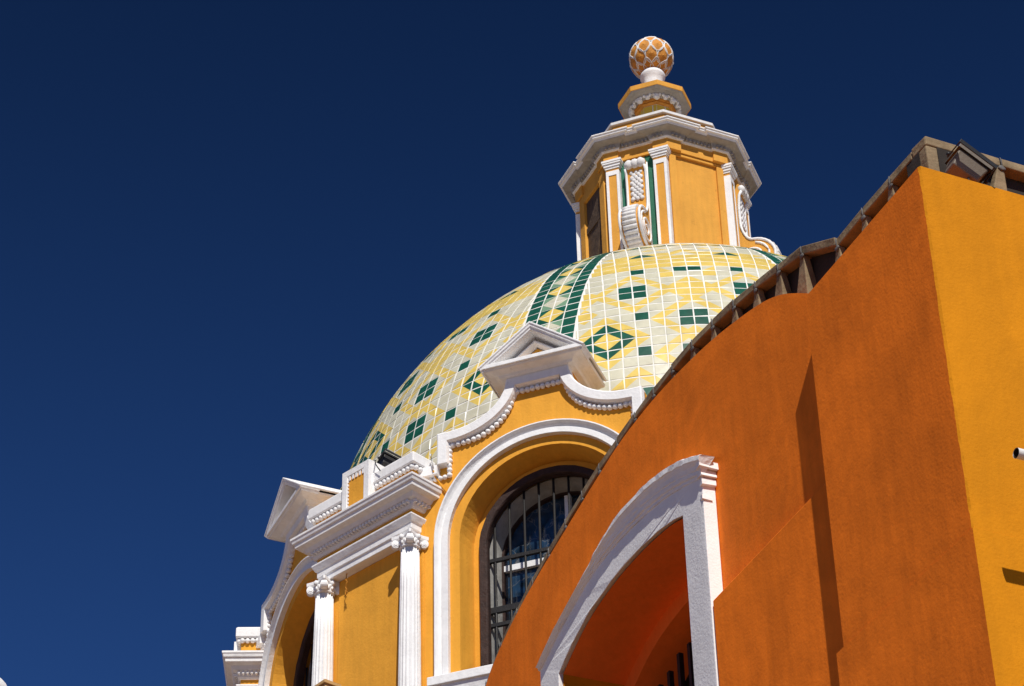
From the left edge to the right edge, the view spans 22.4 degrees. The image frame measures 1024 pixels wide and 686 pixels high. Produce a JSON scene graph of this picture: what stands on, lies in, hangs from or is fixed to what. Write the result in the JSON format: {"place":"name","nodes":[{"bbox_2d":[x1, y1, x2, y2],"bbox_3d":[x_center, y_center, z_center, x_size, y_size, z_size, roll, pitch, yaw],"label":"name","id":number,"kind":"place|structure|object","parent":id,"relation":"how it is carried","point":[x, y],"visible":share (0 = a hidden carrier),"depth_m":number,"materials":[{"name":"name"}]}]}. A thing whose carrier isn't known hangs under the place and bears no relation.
{"place":"outdoors","nodes":[
{"label":"outdoors","id":0,"kind":"place"},
{"bbox_2d":[0,678,6,685],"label":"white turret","id":1,"kind":"object","parent":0,"point":[2,683],"visible":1,"depth_m":24.14,"materials":[{"name":"white paint"}]},
{"bbox_2d":[0,0,1023,685],"label":"sky","id":2,"kind":"structure","parent":0,"point":[232,232],"materials":[{"name":"blue"}]},
{"bbox_2d":[486,166,1023,685],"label":"orange building","id":3,"kind":"structure","parent":0,"point":[820,482],"depth_m":12.97,"materials":[{"name":"paint"}]},
{"bbox_2d":[485,136,1023,685],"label":"terracotta railing","id":4,"kind":"object","parent":3,"relation":"on","point":[803,268],"visible":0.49,"depth_m":14.27,"materials":[{"name":"ceramic"}]},
{"bbox_2d":[945,139,997,183],"bbox_3d":[2.256,-0.843,12.966,0.257,0.226,0.214,37,-39,3],"label":"floodlight","id":5,"kind":"object","parent":3,"relation":"attached to","point":[965,160],"visible":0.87,"depth_m":12.97,"materials":[{"name":"grey metal"}]},
{"bbox_2d":[1013,448,1023,460],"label":"drain pipe","id":6,"kind":"object","parent":3,"relation":"attached to","point":[1018,453],"visible":1,"depth_m":11.38,"materials":[{"name":"white plastic"}]},
{"bbox_3d":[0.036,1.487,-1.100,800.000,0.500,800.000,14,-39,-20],"label":"ground","id":7,"kind":"structure","parent":0,"visible":0},
{"bbox_2d":[222,36,786,685],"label":"domed church","id":8,"kind":"structure","parent":7,"relation":"on","point":[512,410],"depth_m":22.71,"materials":[{"name":"yellow paint"}]},
{"bbox_2d":[315,679,341,685],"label":"wooden post","id":9,"kind":"object","parent":8,"relation":"on","point":[325,682],"visible":1,"depth_m":21.07,"materials":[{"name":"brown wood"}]},
{"bbox_2d":[345,573,347,595],"bbox_3d":[-1.391,2.051,22.074,0.035,0.242,0.056,-30,-45,33],"label":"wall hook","id":10,"kind":"object","parent":8,"relation":"attached to","point":[346,590],"depth_m":22.04,"materials":[{"name":"orange paint"}]},
{"bbox_2d":[377,448,401,466],"bbox_3d":[-1.074,1.088,22.651,0.249,0.219,0.207,28,-56,-9],"label":"floodlight","id":11,"kind":"object","parent":8,"relation":"on","point":[385,458],"visible":0.47,"depth_m":22.67,"materials":[{"name":"black metal"}]},
{"bbox_2d":[433,470,446,492],"bbox_3d":[-0.615,1.184,21.932,0.129,0.220,0.055,7,-37,-11],"label":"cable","id":12,"kind":"object","parent":8,"relation":"attached to","point":[443,488],"visible":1,"depth_m":21.93,"materials":[{"name":"orange paint"}]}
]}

